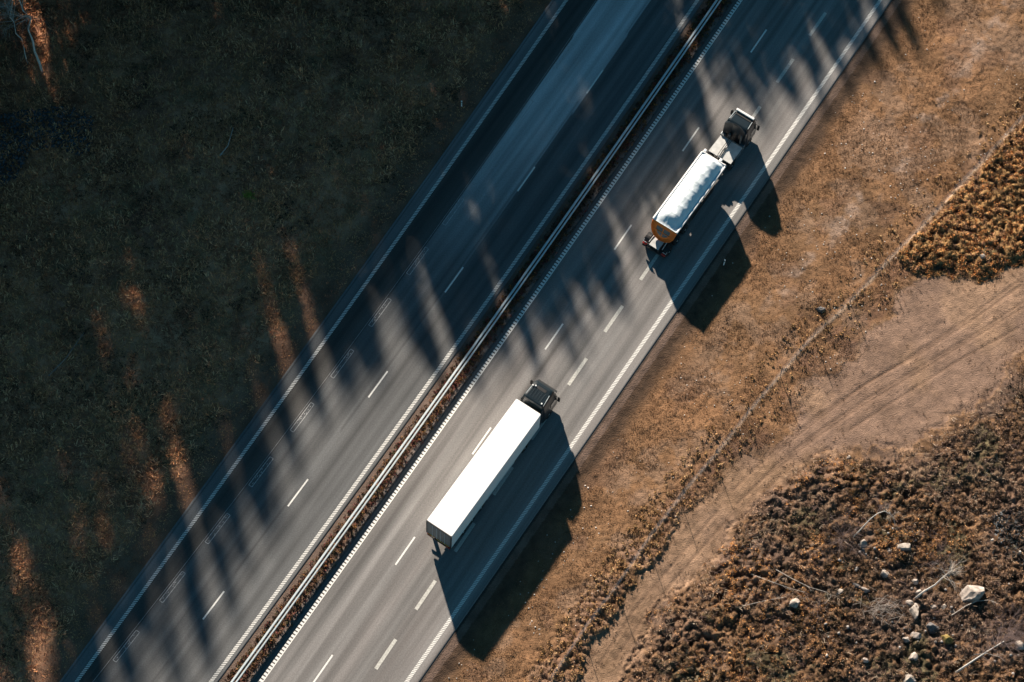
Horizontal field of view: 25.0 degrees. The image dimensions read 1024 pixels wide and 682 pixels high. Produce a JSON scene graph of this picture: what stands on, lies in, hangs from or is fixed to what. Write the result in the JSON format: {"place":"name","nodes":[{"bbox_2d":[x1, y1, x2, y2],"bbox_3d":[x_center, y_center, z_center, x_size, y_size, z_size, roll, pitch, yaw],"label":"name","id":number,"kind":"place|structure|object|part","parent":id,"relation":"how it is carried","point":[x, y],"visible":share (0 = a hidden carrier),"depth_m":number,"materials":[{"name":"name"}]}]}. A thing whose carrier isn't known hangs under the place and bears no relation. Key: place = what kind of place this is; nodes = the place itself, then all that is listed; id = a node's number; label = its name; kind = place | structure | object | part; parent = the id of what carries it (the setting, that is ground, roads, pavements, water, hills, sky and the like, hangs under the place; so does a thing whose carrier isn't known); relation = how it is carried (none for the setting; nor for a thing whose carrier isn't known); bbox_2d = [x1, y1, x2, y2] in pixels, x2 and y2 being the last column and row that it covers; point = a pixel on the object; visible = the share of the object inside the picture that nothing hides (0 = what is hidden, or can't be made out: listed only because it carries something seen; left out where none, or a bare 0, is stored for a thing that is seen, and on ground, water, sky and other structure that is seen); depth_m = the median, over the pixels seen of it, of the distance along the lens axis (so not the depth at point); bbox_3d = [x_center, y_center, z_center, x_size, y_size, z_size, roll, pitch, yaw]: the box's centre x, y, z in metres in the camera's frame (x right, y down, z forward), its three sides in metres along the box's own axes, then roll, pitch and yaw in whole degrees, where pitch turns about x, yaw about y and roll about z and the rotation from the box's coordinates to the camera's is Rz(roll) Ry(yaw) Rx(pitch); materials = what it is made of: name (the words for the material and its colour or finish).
{"place":"outdoors","nodes":[
{"label":"outdoors","id":0,"kind":"place"},
{"bbox_2d":[0,0,544,681],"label":"dead grass","id":1,"kind":"structure","parent":0,"point":[172,216],"depth_m":207.39,"materials":[{"name":"brown plant"}]},
{"bbox_2d":[60,0,703,681],"bbox_3d":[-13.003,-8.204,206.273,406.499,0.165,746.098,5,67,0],"label":"road","id":2,"kind":"structure","parent":0,"point":[290,474],"depth_m":202.61,"materials":[{"name":"grey asphalt"}]},
{"bbox_2d":[0,0,1023,681],"bbox_3d":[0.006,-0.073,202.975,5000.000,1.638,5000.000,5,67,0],"label":"ground","id":3,"kind":"structure","parent":0,"point":[936,380],"depth_m":203.02,"materials":[{"name":"soil"}]},
{"bbox_2d":[0,0,42,72],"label":"birch","id":4,"kind":"object","parent":3,"relation":"on","point":[34,50],"visible":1,"depth_m":203.26,"materials":[{"name":"grey plant"}]},
{"bbox_2d":[1,0,50,63],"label":"birch","id":5,"kind":"object","parent":3,"relation":"on","point":[11,7],"visible":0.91,"depth_m":205.73,"materials":[{"name":"grey plant"}]},
{"bbox_2d":[0,106,92,186],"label":"rock fill","id":6,"kind":"object","parent":3,"relation":"on","point":[19,158],"visible":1,"depth_m":209.90,"materials":[{"name":"grey stone"}]},
{"bbox_2d":[48,333,83,375],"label":"fallen branch","id":7,"kind":"object","parent":3,"relation":"on","point":[64,359],"visible":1,"depth_m":201.11,"materials":[{"name":"grey wood"}]},
{"bbox_2d":[220,129,232,155],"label":"fallen branch","id":8,"kind":"object","parent":3,"relation":"on","point":[227,145],"visible":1,"depth_m":209.61,"materials":[{"name":"grey wood"}]},
{"bbox_2d":[242,187,255,201],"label":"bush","id":9,"kind":"object","parent":3,"relation":"on","point":[248,194],"visible":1,"depth_m":207.94,"materials":[{"name":"green plant"}]},
{"bbox_2d":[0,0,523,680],"bbox_3d":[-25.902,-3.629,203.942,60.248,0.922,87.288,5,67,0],"label":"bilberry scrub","id":10,"kind":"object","parent":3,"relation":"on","point":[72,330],"visible":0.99,"depth_m":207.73,"materials":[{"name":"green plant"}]},
{"bbox_2d":[231,0,720,681],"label":"guard rail","id":11,"kind":"object","parent":3,"relation":"on","point":[597,174],"visible":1,"depth_m":201.76,"materials":[{"name":"metal"}]},
{"bbox_2d":[226,0,730,681],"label":"median plants","id":12,"kind":"object","parent":3,"relation":"on","point":[456,382],"visible":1,"depth_m":202.97,"materials":[{"name":"brown plant"}]},
{"bbox_2d":[448,17,1016,678],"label":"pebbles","id":13,"kind":"object","parent":3,"relation":"on","point":[746,377],"visible":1,"depth_m":206.52,"materials":[{"name":"grey stone"}]},
{"bbox_2d":[445,0,1023,681],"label":"dry grass","id":14,"kind":"structure","parent":3,"relation":"on","point":[875,150],"depth_m":205.16,"materials":[{"name":"brown plant"}]},
{"bbox_2d":[524,92,1023,681],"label":"grass tussocks","id":15,"kind":"object","parent":3,"relation":"on","point":[650,524],"depth_m":198.62,"materials":[{"name":"brown plant"}]},
{"bbox_2d":[751,574,802,591],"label":"fallen branch","id":16,"kind":"object","parent":3,"relation":"on","point":[776,583],"visible":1,"depth_m":194.17,"materials":[{"name":"grey wood"}]},
{"bbox_2d":[550,114,1023,680],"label":"wire fence","id":17,"kind":"object","parent":3,"relation":"on","point":[774,380],"visible":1,"depth_m":201.85,"materials":[{"name":"grey metal"}]},
{"bbox_2d":[788,598,799,607],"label":"boulder","id":18,"kind":"object","parent":3,"relation":"on","point":[794,602],"visible":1,"depth_m":193.59,"materials":[{"name":"stone"}]},
{"bbox_2d":[581,268,1021,677],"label":"weeds","id":19,"kind":"object","parent":3,"relation":"on","point":[821,444],"visible":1,"depth_m":200.82,"materials":[{"name":"brown plant"}]},
{"bbox_2d":[776,569,836,600],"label":"fallen branch","id":20,"kind":"object","parent":3,"relation":"on","point":[804,584],"visible":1,"depth_m":194.29,"materials":[{"name":"grey wood"}]},
{"bbox_2d":[812,595,828,618],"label":"bare shrub","id":21,"kind":"object","parent":3,"relation":"on","point":[819,601],"visible":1,"depth_m":193.29,"materials":[{"name":"brown plant"}]},
{"bbox_2d":[618,127,1023,681],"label":"heather","id":22,"kind":"object","parent":3,"relation":"on","point":[962,213],"visible":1,"depth_m":196.05,"materials":[{"name":"brown plant"}]},
{"bbox_2d":[816,307,825,311],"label":"boulder","id":23,"kind":"object","parent":3,"relation":"on","point":[819,309],"visible":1,"depth_m":205.16,"materials":[{"name":"stone"}]},
{"bbox_2d":[621,352,1023,681],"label":"dry stalks","id":24,"kind":"object","parent":3,"relation":"on","point":[997,596],"visible":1,"depth_m":195.92,"materials":[{"name":"brown plant"}]},
{"bbox_2d":[836,589,843,594],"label":"boulder","id":25,"kind":"object","parent":3,"relation":"on","point":[840,591],"visible":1,"depth_m":194.51,"materials":[{"name":"stone"}]},
{"bbox_2d":[810,503,870,559],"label":"bare shrub","id":26,"kind":"object","parent":3,"relation":"on","point":[839,539],"visible":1,"depth_m":195.99,"materials":[{"name":"plant"}]},
{"bbox_2d":[860,539,867,548],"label":"boulder","id":27,"kind":"object","parent":3,"relation":"on","point":[863,542],"visible":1,"depth_m":196.30,"materials":[{"name":"stone"}]},
{"bbox_2d":[859,587,869,592],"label":"boulder","id":28,"kind":"object","parent":3,"relation":"on","point":[864,589],"visible":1,"depth_m":194.56,"materials":[{"name":"stone"}]},
{"bbox_2d":[853,506,900,537],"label":"birch","id":29,"kind":"object","parent":3,"relation":"on","point":[876,514],"visible":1,"depth_m":195.47,"materials":[{"name":"grey plant"}]},
{"bbox_2d":[852,588,903,624],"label":"twig pile","id":30,"kind":"object","parent":3,"relation":"on","point":[882,609],"visible":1,"depth_m":193.69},
{"bbox_2d":[880,570,888,577],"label":"boulder","id":31,"kind":"object","parent":3,"relation":"on","point":[883,574],"visible":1,"depth_m":195.29,"materials":[{"name":"stone"}]},
{"bbox_2d":[873,491,895,511],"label":"bare shrub","id":32,"kind":"object","parent":3,"relation":"on","point":[881,504],"visible":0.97,"depth_m":197.35,"materials":[{"name":"brown plant"}]},
{"bbox_2d":[897,543,910,551],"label":"boulder","id":33,"kind":"object","parent":3,"relation":"on","point":[904,546],"visible":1,"depth_m":195.97,"materials":[{"name":"stone"}]},
{"bbox_2d":[902,637,909,642],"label":"boulder","id":34,"kind":"object","parent":3,"relation":"on","point":[905,639],"visible":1,"depth_m":192.93,"materials":[{"name":"stone"}]},
{"bbox_2d":[905,600,912,605],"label":"boulder","id":35,"kind":"object","parent":3,"relation":"on","point":[909,602],"visible":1,"depth_m":194.30,"materials":[{"name":"stone"}]},
{"bbox_2d":[903,674,915,681],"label":"boulder","id":36,"kind":"object","parent":3,"relation":"on","point":[909,678],"visible":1,"depth_m":191.40,"materials":[{"name":"stone"}]},
{"bbox_2d":[909,652,917,660],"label":"boulder","id":37,"kind":"object","parent":3,"relation":"on","point":[913,656],"visible":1,"depth_m":192.24,"materials":[{"name":"stone"}]},
{"bbox_2d":[909,603,918,619],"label":"boulder","id":38,"kind":"object","parent":3,"relation":"on","point":[913,610],"visible":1,"depth_m":193.92,"materials":[{"name":"stone"}]},
{"bbox_2d":[912,579,918,584],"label":"boulder","id":39,"kind":"object","parent":3,"relation":"on","point":[915,581],"visible":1,"depth_m":195.16,"materials":[{"name":"stone"}]},
{"bbox_2d":[910,632,921,639],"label":"boulder","id":40,"kind":"object","parent":3,"relation":"on","point":[916,635],"visible":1,"depth_m":193.16,"materials":[{"name":"stone"}]},
{"bbox_2d":[824,527,1023,677],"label":"stones","id":41,"kind":"object","parent":3,"relation":"on","point":[857,569],"visible":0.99,"depth_m":193.89,"materials":[{"name":"grey stone"}]},
{"bbox_2d":[926,622,938,633],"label":"boulder","id":42,"kind":"object","parent":3,"relation":"on","point":[930,626],"visible":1,"depth_m":193.40,"materials":[{"name":"stone"}]},
{"bbox_2d":[914,533,954,573],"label":"bare shrub","id":43,"kind":"object","parent":3,"relation":"on","point":[938,555],"visible":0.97,"depth_m":195.61,"materials":[{"name":"plant"}]},
{"bbox_2d":[915,552,967,598],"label":"birch","id":44,"kind":"object","parent":3,"relation":"on","point":[950,570],"visible":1,"depth_m":192.22,"materials":[{"name":"grey plant"}]},
{"bbox_2d":[940,634,953,644],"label":"boulder","id":45,"kind":"object","parent":3,"relation":"on","point":[946,638],"visible":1,"depth_m":192.97,"materials":[{"name":"stone"}]},
{"bbox_2d":[959,585,984,602],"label":"boulder","id":46,"kind":"object","parent":3,"relation":"on","point":[974,593],"visible":1,"depth_m":194.39,"materials":[{"name":"stone"}]},
{"bbox_2d":[951,600,996,615],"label":"fallen branch","id":47,"kind":"object","parent":3,"relation":"on","point":[971,603],"visible":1,"depth_m":194.11,"materials":[{"name":"grey wood"}]},
{"bbox_2d":[955,611,1023,672],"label":"birch","id":48,"kind":"object","parent":3,"relation":"on","point":[987,650],"visible":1,"depth_m":189.88,"materials":[{"name":"grey plant"}]},
{"bbox_2d":[977,591,1023,648],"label":"bare shrub","id":49,"kind":"object","parent":3,"relation":"on","point":[1005,621],"visible":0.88,"depth_m":193.33,"materials":[{"name":"brown plant"}]},
{"bbox_2d":[992,509,1023,569],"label":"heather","id":50,"kind":"object","parent":3,"relation":"on","point":[1008,529],"visible":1,"depth_m":197.20,"materials":[{"name":"brown plant"}]},
{"bbox_2d":[1014,640,1023,650],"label":"boulder","id":51,"kind":"object","parent":3,"relation":"on","point":[1021,647],"visible":0.75,"depth_m":193.10,"materials":[{"name":"stone"}]},
{"bbox_2d":[253,0,890,681],"bbox_3d":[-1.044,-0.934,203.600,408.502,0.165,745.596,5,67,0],"label":"road","id":52,"kind":"structure","parent":0,"point":[397,594],"depth_m":203.39,"materials":[{"name":"grey asphalt"}]},
{"bbox_2d":[426,379,559,549],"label":"semi truck","id":53,"kind":"object","parent":52,"relation":"on","point":[451,518],"visible":1,"depth_m":194.69,"materials":[{"name":"white paint"}]},
{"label":"rear door","id":54,"kind":"part","parent":53,"relation":"part of","materials":[{"name":"metal"}]},
{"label":"rear door","id":55,"kind":"part","parent":53,"relation":"part of","materials":[{"name":"metal"}]},
{"bbox_2d":[642,108,759,257],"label":"tanker truck","id":56,"kind":"object","parent":52,"relation":"on","point":[688,193],"visible":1,"depth_m":206.27,"materials":[{"name":"metal"}]}
]}

